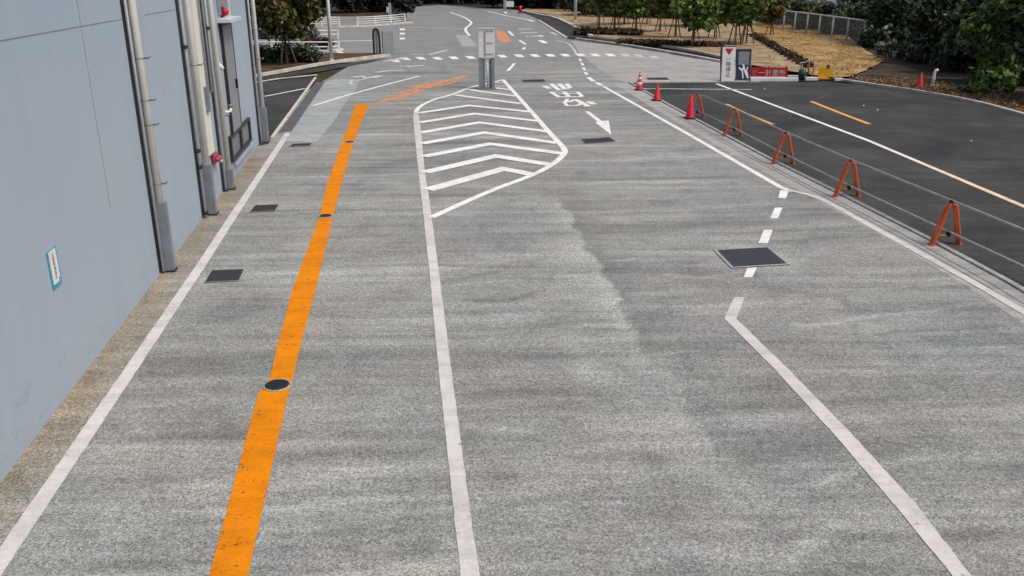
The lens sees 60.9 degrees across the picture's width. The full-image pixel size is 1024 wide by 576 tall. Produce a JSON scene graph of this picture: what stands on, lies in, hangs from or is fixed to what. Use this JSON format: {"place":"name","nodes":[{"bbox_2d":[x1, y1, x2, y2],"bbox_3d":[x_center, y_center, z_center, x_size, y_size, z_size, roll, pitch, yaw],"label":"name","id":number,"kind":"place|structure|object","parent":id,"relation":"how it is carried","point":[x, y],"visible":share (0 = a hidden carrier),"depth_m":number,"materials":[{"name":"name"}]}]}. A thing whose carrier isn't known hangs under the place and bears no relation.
{"place":"outdoors","nodes":[
{"label":"outdoors","id":0,"kind":"place"},
{"bbox_2d":[257,77,313,145],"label":"asphalt lot","id":1,"kind":"structure","parent":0,"point":[278,107],"depth_m":33.70,"materials":[{"name":"asphalt"}]},
{"bbox_2d":[255,53,378,73],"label":"planting soil","id":2,"kind":"structure","parent":0,"point":[268,66],"depth_m":45.71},
{"bbox_2d":[249,0,325,64],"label":"staked tree","id":3,"kind":"object","parent":2,"relation":"on","point":[284,19],"visible":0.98,"depth_m":43.51,"materials":[{"name":"green plant"}]},
{"bbox_2d":[253,43,322,62],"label":"clipped hedge","id":4,"kind":"object","parent":2,"relation":"on","point":[270,54],"visible":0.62,"depth_m":45.64,"materials":[{"name":"green plant"}]},
{"bbox_2d":[326,0,334,63],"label":"lamp pole","id":5,"kind":"object","parent":2,"relation":"on","point":[329,30],"visible":0.94,"depth_m":45.54,"materials":[{"name":"metal"}]},
{"bbox_2d":[372,28,380,53],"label":"hoop bollard","id":6,"kind":"object","parent":2,"relation":"on","point":[376,41],"visible":0.95,"depth_m":50.22,"materials":[{"name":"black metal"}]},
{"bbox_2d":[249,5,669,62],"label":"road","id":7,"kind":"structure","parent":0,"point":[423,41],"depth_m":65.12,"materials":[{"name":"asphalt"}]},
{"bbox_2d":[250,41,339,51],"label":"guard fence","id":8,"kind":"object","parent":7,"relation":"on","point":[301,42],"visible":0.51,"depth_m":51.84,"materials":[{"name":"metal"}]},
{"bbox_2d":[256,58,385,80],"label":"gutter strip","id":9,"kind":"object","parent":7,"relation":"on","point":[316,69],"visible":0.75,"depth_m":43.28,"materials":[{"name":"concrete"}]},
{"bbox_2d":[256,54,390,77],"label":"kerb","id":10,"kind":"structure","parent":7,"relation":"on","point":[317,64],"depth_m":45.02,"materials":[{"name":"concrete"}]},
{"bbox_2d":[302,21,412,27],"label":"kerb","id":11,"kind":"structure","parent":7,"relation":"on","point":[363,25],"depth_m":76.27,"materials":[{"name":"concrete"}]},
{"bbox_2d":[357,14,405,25],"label":"guard fence","id":12,"kind":"object","parent":11,"relation":"on","point":[390,19],"visible":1,"depth_m":77.90,"materials":[{"name":"metal"}]},
{"bbox_2d":[382,31,394,53],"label":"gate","id":13,"kind":"structure","parent":7,"relation":"on","point":[391,39],"depth_m":50.80,"materials":[{"name":"metal"}]},
{"bbox_2d":[455,35,476,46],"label":"road patch","id":14,"kind":"object","parent":7,"relation":"on","point":[464,40],"visible":1,"depth_m":61.35,"materials":[{"name":"paint"}]},
{"bbox_2d":[496,31,511,42],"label":"worn orange patch","id":15,"kind":"object","parent":7,"relation":"on","point":[502,37],"visible":1,"depth_m":64.07,"materials":[{"name":"paint"}]},
{"bbox_2d":[0,59,1023,575],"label":"concrete yard","id":16,"kind":"structure","parent":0,"point":[630,401],"depth_m":10.44,"materials":[{"name":"concrete"}]},
{"bbox_2d":[0,133,289,575],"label":"lane line","id":17,"kind":"object","parent":16,"relation":"on","point":[23,527],"visible":1,"depth_m":9.82,"materials":[{"name":"white paint"}]},
{"bbox_2d":[204,268,244,281],"bbox_3d":[-4.605,-0.206,13.970,0.553,0.006,0.620,-3,20,-7],"label":"drain grate","id":18,"kind":"object","parent":16,"relation":"on","point":[218,275],"visible":1,"depth_m":13.96,"materials":[{"name":"metal"}]},
{"bbox_2d":[249,204,279,211],"bbox_3d":[-5.098,-1.650,17.939,0.534,0.006,0.604,-2,20,-6],"label":"drain grate","id":19,"kind":"object","parent":16,"relation":"on","point":[265,207],"visible":1,"depth_m":17.96,"materials":[{"name":"metal"}]},
{"bbox_2d":[263,379,290,391],"bbox_3d":[-2.770,1.146,10.264,0.324,0.025,0.324,0,20,0],"label":"manhole cover","id":20,"kind":"object","parent":16,"relation":"on","point":[275,385],"visible":1,"depth_m":10.23,"materials":[{"name":"metal"}]},
{"bbox_2d":[209,104,368,575],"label":"orange lane line","id":21,"kind":"object","parent":16,"relation":"on","point":[235,546],"visible":1,"depth_m":9.58,"materials":[{"name":"paint"}]},
{"bbox_2d":[270,77,316,137],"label":"kerb","id":22,"kind":"structure","parent":16,"relation":"on","point":[278,128],"depth_m":30.23,"materials":[{"name":"concrete"}]},
{"bbox_2d":[278,82,323,132],"bbox_3d":[-7.675,-6.913,32.434,0.372,0.001,13.020,-2,20,-6],"label":"gutter","id":23,"kind":"object","parent":16,"relation":"on","point":[293,119],"visible":1,"depth_m":30.77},
{"bbox_2d":[287,78,359,141],"bbox_3d":[-6.732,-6.910,32.425,1.470,0.001,15.998,-2,20,-6],"label":"pale panel","id":24,"kind":"object","parent":16,"relation":"on","point":[315,122],"visible":1,"depth_m":30.55,"materials":[{"name":"concrete"}]},
{"bbox_2d":[313,76,418,105],"bbox_3d":[-5.830,-8.275,36.165,0.267,0.001,9.990,6,21,16],"label":"thin line","id":25,"kind":"object","parent":16,"relation":"on","point":[362,90],"visible":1,"depth_m":35.34,"materials":[{"name":"paint"}]},
{"bbox_2d":[349,57,423,84],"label":"worn lettering","id":26,"kind":"object","parent":16,"relation":"on","point":[363,76],"visible":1,"depth_m":40.75,"materials":[{"name":"white paint"}]},
{"bbox_2d":[378,76,467,102],"bbox_3d":[-3.766,-8.423,36.569,1.249,0.002,9.233,7,21,18],"label":"worn orange arrow","id":27,"kind":"object","parent":16,"relation":"on","point":[413,90],"visible":1,"depth_m":36.56,"materials":[{"name":"paint"}]},
{"bbox_2d":[413,112,479,575],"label":"line","id":28,"kind":"object","parent":16,"relation":"on","point":[468,562],"visible":1,"depth_m":9.78,"materials":[{"name":"white paint"}]},
{"bbox_2d":[477,28,495,89],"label":"island pillar","id":29,"kind":"structure","parent":16,"relation":"on","point":[486,42],"depth_m":35.59,"materials":[{"name":"grey metal"}]},
{"bbox_2d":[414,79,567,217],"bbox_3d":[-1.053,-5.394,28.235,4.207,0.006,23.146,-2,20,-6],"label":"chevron marking","id":30,"kind":"object","parent":16,"relation":"on","point":[561,156],"visible":0.98,"depth_m":24.10,"materials":[{"name":"paint"}]},
{"bbox_2d":[542,84,595,106],"bbox_3d":[2.186,-7.699,34.573,1.294,0.006,6.885,-2,20,-6],"label":"lane lettering","id":31,"kind":"object","parent":16,"relation":"on","point":[562,86],"visible":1,"depth_m":34.45,"materials":[{"name":"paint"}]},
{"bbox_2d":[585,111,610,133],"bbox_3d":[2.931,-5.370,28.182,0.502,0.001,4.635,-1,20,-3],"label":"arrow marking","id":32,"kind":"object","parent":16,"relation":"on","point":[604,125],"visible":1,"depth_m":27.92,"materials":[{"name":"paint"}]},
{"bbox_2d":[580,137,615,142],"bbox_3d":[2.466,-4.271,25.141,1.138,0.006,0.703,-7,21,-18],"label":"drain grate","id":33,"kind":"object","parent":16,"relation":"on","point":[597,140],"visible":1,"depth_m":25.09,"materials":[{"name":"metal"}]},
{"bbox_2d":[602,86,791,191],"bbox_3d":[5.004,-5.342,28.108,0.255,0.001,18.957,-2,20,-7],"label":"lane line","id":34,"kind":"object","parent":16,"relation":"on","point":[723,154],"visible":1,"depth_m":24.26,"materials":[{"name":"paint"}]},
{"bbox_2d":[713,246,789,267],"bbox_3d":[4.077,-0.534,14.876,1.143,0.005,1.010,-4,20,-10],"label":"access cover","id":35,"kind":"object","parent":16,"relation":"on","point":[743,257],"visible":1,"depth_m":14.84,"materials":[{"name":"metal"}]},
{"bbox_2d":[758,230,772,242],"bbox_3d":[4.680,-0.955,16.052,0.161,0.001,0.987,8,21,20],"label":"road marking","id":36,"kind":"object","parent":16,"relation":"on","point":[765,236],"visible":1,"depth_m":16.03,"materials":[{"name":"paint"}]},
{"bbox_2d":[749,77,798,81],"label":"kerb beam","id":37,"kind":"structure","parent":16,"relation":"on","point":[773,79],"depth_m":38.51,"materials":[{"name":"white paint"}]},
{"bbox_2d":[613,83,1023,322],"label":"gutter slab","id":38,"kind":"structure","parent":16,"relation":"on","point":[646,98],"depth_m":17.72,"materials":[{"name":"concrete"}]},
{"bbox_2d":[634,72,643,90],"bbox_3d":[5.230,-8.476,35.655,0.380,0.740,0.380,0,20,0],"label":"traffic cone","id":39,"kind":"object","parent":38,"relation":"on","point":[639,86],"visible":1,"depth_m":35.61,"materials":[{"name":"plastic"}]},
{"bbox_2d":[683,94,694,118],"bbox_3d":[5.901,-5.992,28.744,0.380,0.800,0.380,0,20,0],"label":"traffic cone","id":40,"kind":"object","parent":38,"relation":"on","point":[690,112],"visible":1,"depth_m":28.70,"materials":[{"name":"plastic"}]},
{"bbox_2d":[660,107,1003,296],"bbox_3d":[6.478,-2.864,21.307,0.244,0.001,21.981,-2,20,-5],"label":"gutter joint","id":41,"kind":"object","parent":38,"relation":"on","point":[855,213],"visible":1,"depth_m":17.18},
{"bbox_2d":[662,106,1023,303],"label":"gutter joint","id":42,"kind":"object","parent":38,"relation":"on","point":[872,218],"visible":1,"depth_m":16.80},
{"bbox_2d":[724,297,971,575],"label":"lane line","id":43,"kind":"object","parent":16,"relation":"on","point":[905,504],"visible":1,"depth_m":8.73,"materials":[{"name":"white paint"}]},
{"bbox_2d":[787,189,1023,314],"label":"lane line","id":44,"kind":"object","parent":16,"relation":"on","point":[1006,301],"visible":1,"depth_m":14.90,"materials":[{"name":"white paint"}]},
{"bbox_2d":[525,12,587,37],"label":"side road","id":45,"kind":"structure","parent":0,"point":[562,28],"depth_m":78.24,"materials":[{"name":"asphalt"}]},
{"bbox_2d":[522,10,593,36],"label":"kerb","id":46,"kind":"structure","parent":45,"relation":"on","point":[563,21],"depth_m":87.20,"materials":[{"name":"concrete"}]},
{"bbox_2d":[247,0,876,90],"bbox_3d":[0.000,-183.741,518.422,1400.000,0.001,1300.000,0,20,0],"label":"ground","id":47,"kind":"structure","parent":0,"point":[321,76],"depth_m":57.12,"materials":[{"name":"soil"}]},
{"bbox_2d":[0,0,269,482],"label":"building","id":48,"kind":"structure","parent":47,"relation":"on","point":[119,126],"depth_m":11.38,"materials":[{"name":"grey metal"}]},
{"bbox_2d":[46,246,61,290],"bbox_3d":[-5.155,-0.223,9.818,0.015,0.440,0.282,-3,20,-7],"label":"sign","id":49,"kind":"object","parent":48,"relation":"attached to","point":[54,268],"depth_m":9.79,"materials":[{"name":"white paint"}]},
{"bbox_2d":[212,151,222,164],"bbox_3d":[-6.230,-2.752,18.425,0.147,0.240,0.400,-3,20,-7],"label":"hydrant inlet","id":50,"kind":"object","parent":48,"relation":"attached to","point":[216,157],"visible":1,"depth_m":18.31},
{"bbox_2d":[216,0,230,15],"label":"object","id":51,"kind":"structure","parent":48,"relation":"in","point":[225,3],"depth_m":20.05,"materials":[{"name":"white plastic"}]},
{"bbox_2d":[218,23,241,133],"bbox_3d":[-6.658,-4.994,20.718,0.098,2.565,1.380,-3,20,-7],"label":"door","id":52,"kind":"structure","parent":48,"relation":"in","point":[225,29],"depth_m":20.57,"materials":[{"name":"grey paint"}]},
{"bbox_2d":[228,117,251,162],"bbox_3d":[-6.725,-3.706,21.614,0.067,0.605,2.917,-3,20,-7],"label":"vent window","id":53,"kind":"structure","parent":48,"relation":"in","point":[241,138],"depth_m":21.47,"materials":[{"name":"metal"}]},
{"bbox_2d":[252,5,297,45],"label":"pale shrub","id":54,"kind":"object","parent":47,"relation":"on","point":[262,33],"visible":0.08,"depth_m":56.05,"materials":[{"name":"green plant"}]},
{"bbox_2d":[292,27,319,44],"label":"pale shrub","id":55,"kind":"object","parent":47,"relation":"on","point":[315,34],"visible":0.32,"depth_m":57.18,"materials":[{"name":"green plant"}]},
{"bbox_2d":[306,36,334,48],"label":"shrub","id":56,"kind":"object","parent":47,"relation":"on","point":[325,38],"visible":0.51,"depth_m":54.46,"materials":[{"name":"brown plant"}]},
{"bbox_2d":[290,0,393,11],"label":"wood","id":57,"kind":"object","parent":47,"relation":"on","point":[372,5],"visible":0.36,"depth_m":103.47,"materials":[{"name":"green plant"}]},
{"bbox_2d":[382,0,415,19],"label":"tree","id":58,"kind":"object","parent":47,"relation":"on","point":[405,6],"visible":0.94,"depth_m":84.73,"materials":[{"name":"green plant"}]},
{"bbox_2d":[412,0,572,9],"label":"wood","id":59,"kind":"object","parent":47,"relation":"on","point":[538,4],"visible":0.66,"depth_m":113.33,"materials":[{"name":"green plant"}]},
{"bbox_2d":[590,36,719,57],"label":"kerb","id":60,"kind":"structure","parent":47,"relation":"on","point":[686,49],"depth_m":54.03,"materials":[{"name":"concrete"}]},
{"bbox_2d":[572,41,740,82],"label":"pavement","id":61,"kind":"structure","parent":0,"point":[618,66],"depth_m":45.59,"materials":[{"name":"concrete"}]},
{"bbox_2d":[575,38,751,65],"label":"kerb","id":62,"kind":"structure","parent":61,"relation":"on","point":[668,51],"depth_m":53.21,"materials":[{"name":"concrete"}]},
{"bbox_2d":[636,80,719,81],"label":"kerb","id":63,"kind":"structure","parent":61,"relation":"on","point":[683,81],"depth_m":38.53,"materials":[{"name":"concrete"}]},
{"bbox_2d":[720,46,736,81],"bbox_3d":[9.515,-9.915,38.493,0.644,1.516,0.582,0,20,0],"label":"stop sign","id":64,"kind":"object","parent":61,"relation":"on","point":[727,62],"visible":1,"depth_m":38.30,"materials":[{"name":"metal"}]},
{"bbox_2d":[735,49,751,79],"bbox_3d":[10.303,-10.005,38.910,0.655,1.335,0.506,0,20,0],"label":"navy board","id":65,"kind":"object","parent":61,"relation":"on","point":[743,62],"visible":0.98,"depth_m":38.75,"materials":[{"name":"blue metal"}]},
{"bbox_2d":[750,66,787,76],"bbox_3d":[11.677,-9.801,39.617,1.679,0.570,0.130,0,20,0],"label":"red banner","id":66,"kind":"object","parent":61,"relation":"on","point":[768,71],"visible":0.97,"depth_m":39.56,"materials":[{"name":"paint"}]},
{"bbox_2d":[524,8,809,71],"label":"dry ground","id":67,"kind":"structure","parent":0,"point":[761,51],"depth_m":64.57,"materials":[{"name":"beige soil"}]},
{"bbox_2d":[586,0,608,25],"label":"young tree","id":68,"kind":"object","parent":67,"relation":"on","point":[590,4],"visible":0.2,"depth_m":74.34,"materials":[{"name":"green plant"}]},
{"bbox_2d":[573,26,643,36],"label":"brown shrub row","id":69,"kind":"object","parent":67,"relation":"on","point":[594,31],"visible":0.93,"depth_m":65.16,"materials":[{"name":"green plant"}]},
{"bbox_2d":[592,0,628,28],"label":"young tree","id":70,"kind":"object","parent":67,"relation":"on","point":[612,8],"visible":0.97,"depth_m":66.10,"materials":[{"name":"green plant"}]},
{"bbox_2d":[620,0,653,30],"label":"young tree","id":71,"kind":"object","parent":67,"relation":"on","point":[636,9],"visible":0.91,"depth_m":65.86,"materials":[{"name":"green plant"}]},
{"bbox_2d":[646,0,665,31],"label":"young tree","id":72,"kind":"object","parent":67,"relation":"on","point":[651,14],"visible":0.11,"depth_m":68.50,"materials":[{"name":"green plant"}]},
{"bbox_2d":[555,0,758,21],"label":"undergrowth","id":73,"kind":"object","parent":67,"relation":"on","point":[568,4],"visible":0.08,"depth_m":95.88,"materials":[{"name":"green plant"}]},
{"bbox_2d":[650,0,681,37],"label":"young tree","id":74,"kind":"object","parent":67,"relation":"on","point":[662,6],"visible":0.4,"depth_m":62.30,"materials":[{"name":"green plant"}]},
{"bbox_2d":[615,37,724,47],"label":"brown shrub row","id":75,"kind":"object","parent":67,"relation":"on","point":[649,42],"visible":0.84,"depth_m":56.17,"materials":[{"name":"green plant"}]},
{"bbox_2d":[669,0,725,46],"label":"young tree","id":76,"kind":"object","parent":67,"relation":"on","point":[694,13],"visible":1,"depth_m":53.72,"materials":[{"name":"green plant"}]},
{"bbox_2d":[715,0,773,45],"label":"young tree","id":77,"kind":"object","parent":67,"relation":"on","point":[739,13],"visible":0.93,"depth_m":55.30,"materials":[{"name":"green plant"}]},
{"bbox_2d":[739,2,768,43],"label":"young tree","id":78,"kind":"object","parent":67,"relation":"on","point":[762,11],"visible":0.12,"depth_m":56.68,"materials":[{"name":"green plant"}]},
{"bbox_2d":[748,31,812,67],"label":"dry hedge","id":79,"kind":"object","parent":67,"relation":"on","point":[789,54],"visible":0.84,"depth_m":49.74,"materials":[{"name":"brown plant"}]},
{"bbox_2d":[749,10,866,42],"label":"fence","id":80,"kind":"object","parent":67,"relation":"on","point":[848,23],"visible":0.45,"depth_m":63.67,"materials":[{"name":"metal"}]},
{"bbox_2d":[562,12,883,76],"bbox_3d":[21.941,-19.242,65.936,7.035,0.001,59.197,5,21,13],"label":"straw ground","id":81,"kind":"structure","parent":0,"point":[817,48],"depth_m":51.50,"materials":[{"name":"plant"}]},
{"bbox_2d":[760,0,786,34],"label":"young tree","id":82,"kind":"object","parent":81,"relation":"on","point":[775,10],"visible":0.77,"depth_m":63.83,"materials":[{"name":"green plant"}]},
{"bbox_2d":[774,0,819,24],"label":"hedge tree","id":83,"kind":"object","parent":81,"relation":"on","point":[795,5],"visible":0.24,"depth_m":76.88,"materials":[{"name":"green plant"}]},
{"bbox_2d":[793,1,835,28],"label":"hedge tree","id":84,"kind":"object","parent":81,"relation":"on","point":[824,9],"visible":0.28,"depth_m":71.15,"materials":[{"name":"green plant"}]},
{"bbox_2d":[818,65,833,79],"bbox_3d":[14.152,-9.739,39.271,0.763,0.640,0.300,0,20,0],"label":"yellow sign","id":85,"kind":"object","parent":81,"relation":"on","point":[823,73],"visible":0.84,"depth_m":39.24,"materials":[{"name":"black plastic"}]},
{"bbox_2d":[629,82,1023,286],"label":"asphalt road","id":86,"kind":"structure","parent":0,"point":[939,132],"depth_m":24.55,"materials":[{"name":"asphalt"}]},
{"bbox_2d":[722,108,742,136],"bbox_3d":[6.538,-4.883,25.666,0.600,0.820,0.144,-2,20,-6],"label":"barrier frame","id":87,"kind":"object","parent":86,"relation":"on","point":[729,121],"visible":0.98,"depth_m":25.64,"materials":[{"name":"orange paint"}]},
{"bbox_2d":[771,131,794,164],"bbox_3d":[6.877,-3.537,21.968,0.600,0.820,0.144,-2,20,-6],"label":"barrier frame","id":88,"kind":"object","parent":86,"relation":"on","point":[775,157],"visible":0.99,"depth_m":21.95,"materials":[{"name":"orange paint"}]},
{"bbox_2d":[695,109,1023,267],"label":"pipe rail","id":89,"kind":"object","parent":88,"relation":"attached to","point":[942,229],"visible":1,"depth_m":17.37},
{"bbox_2d":[628,82,1023,292],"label":"kerb","id":90,"kind":"structure","parent":86,"relation":"on","point":[1012,283],"depth_m":17.48,"materials":[{"name":"concrete"}]},
{"bbox_2d":[810,101,870,123],"bbox_3d":[11.316,-6.126,30.261,0.190,0.001,5.149,-1,20,-2],"label":"amber dash","id":91,"kind":"object","parent":86,"relation":"on","point":[840,112],"visible":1,"depth_m":30.10,"materials":[{"name":"paint"}]},
{"bbox_2d":[832,159,860,197],"bbox_3d":[7.263,-2.371,18.766,0.600,0.820,0.144,-2,20,-6],"label":"barrier frame","id":92,"kind":"object","parent":86,"relation":"on","point":[843,176],"visible":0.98,"depth_m":18.76,"materials":[{"name":"orange paint"}]},
{"bbox_2d":[717,84,1023,207],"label":"lane line","id":93,"kind":"object","parent":86,"relation":"on","point":[965,181],"visible":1,"depth_m":23.08,"materials":[{"name":"paint"}]},
{"bbox_2d":[841,79,1023,116],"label":"kerb","id":94,"kind":"structure","parent":86,"relation":"on","point":[1012,111],"depth_m":33.72,"materials":[{"name":"concrete"}]},
{"bbox_2d":[927,200,962,245],"bbox_3d":[7.745,-1.161,15.439,0.600,0.820,0.144,-2,20,-6],"label":"barrier frame","id":95,"kind":"object","parent":86,"relation":"on","point":[942,219],"visible":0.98,"depth_m":15.43,"materials":[{"name":"orange paint"}]},
{"bbox_2d":[695,92,1023,231],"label":"pipe rail","id":96,"kind":"object","parent":95,"relation":"on","point":[939,195],"visible":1,"depth_m":17.19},
{"bbox_2d":[840,34,1023,111],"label":"leaf mould ground","id":97,"kind":"structure","parent":0,"point":[892,66],"depth_m":40.76,"materials":[{"name":"soil"}]},
{"bbox_2d":[817,1,873,35],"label":"hedge tree","id":98,"kind":"object","parent":97,"relation":"on","point":[846,10],"visible":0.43,"depth_m":65.39,"materials":[{"name":"green plant"}]},
{"bbox_2d":[837,0,875,30],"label":"dark shrub","id":99,"kind":"object","parent":97,"relation":"on","point":[855,2],"visible":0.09,"depth_m":68.39,"materials":[{"name":"green plant"}]},
{"bbox_2d":[857,0,899,47],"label":"dark shrub","id":100,"kind":"object","parent":97,"relation":"on","point":[878,11],"visible":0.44,"depth_m":55.03,"materials":[{"name":"green plant"}]},
{"bbox_2d":[874,38,908,57],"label":"grey shrub","id":101,"kind":"object","parent":97,"relation":"on","point":[882,48],"visible":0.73,"depth_m":48.63,"materials":[{"name":"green plant"}]},
{"bbox_2d":[876,0,938,49],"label":"dark shrub","id":102,"kind":"object","parent":97,"relation":"on","point":[900,31],"visible":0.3,"depth_m":52.97,"materials":[{"name":"green plant"}]},
{"bbox_2d":[894,0,957,63],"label":"dark shrub","id":103,"kind":"object","parent":97,"relation":"on","point":[924,46],"visible":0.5,"depth_m":45.52,"materials":[{"name":"green plant"}]},
{"bbox_2d":[852,74,1023,111],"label":"fallen leaves","id":104,"kind":"object","parent":97,"relation":"on","point":[992,99],"visible":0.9,"depth_m":34.77,"materials":[{"name":"plant"}]},
{"bbox_2d":[928,0,981,71],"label":"dark shrub","id":105,"kind":"object","parent":97,"relation":"on","point":[960,62],"visible":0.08,"depth_m":42.61,"materials":[{"name":"green plant"}]},
{"bbox_2d":[943,0,989,69],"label":"dark shrub","id":106,"kind":"object","parent":97,"relation":"on","point":[961,8],"visible":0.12,"depth_m":40.00,"materials":[{"name":"green plant"}]},
{"bbox_2d":[956,80,1015,93],"bbox_3d":[18.644,-7.911,34.517,2.262,0.598,1.122,0,20,0],"label":"weed patch","id":107,"kind":"object","parent":97,"relation":"on","point":[980,86],"visible":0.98,"depth_m":34.26,"materials":[{"name":"green plant"}]},
{"bbox_2d":[955,0,1023,86],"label":"dark shrub","id":108,"kind":"object","parent":97,"relation":"on","point":[997,39],"visible":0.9,"depth_m":36.39,"materials":[{"name":"green plant"}]},
{"bbox_2d":[1015,6,1023,78],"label":"dark shrub","id":109,"kind":"object","parent":97,"relation":"on","point":[1021,58],"visible":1,"depth_m":33.32,"materials":[{"name":"green plant"}]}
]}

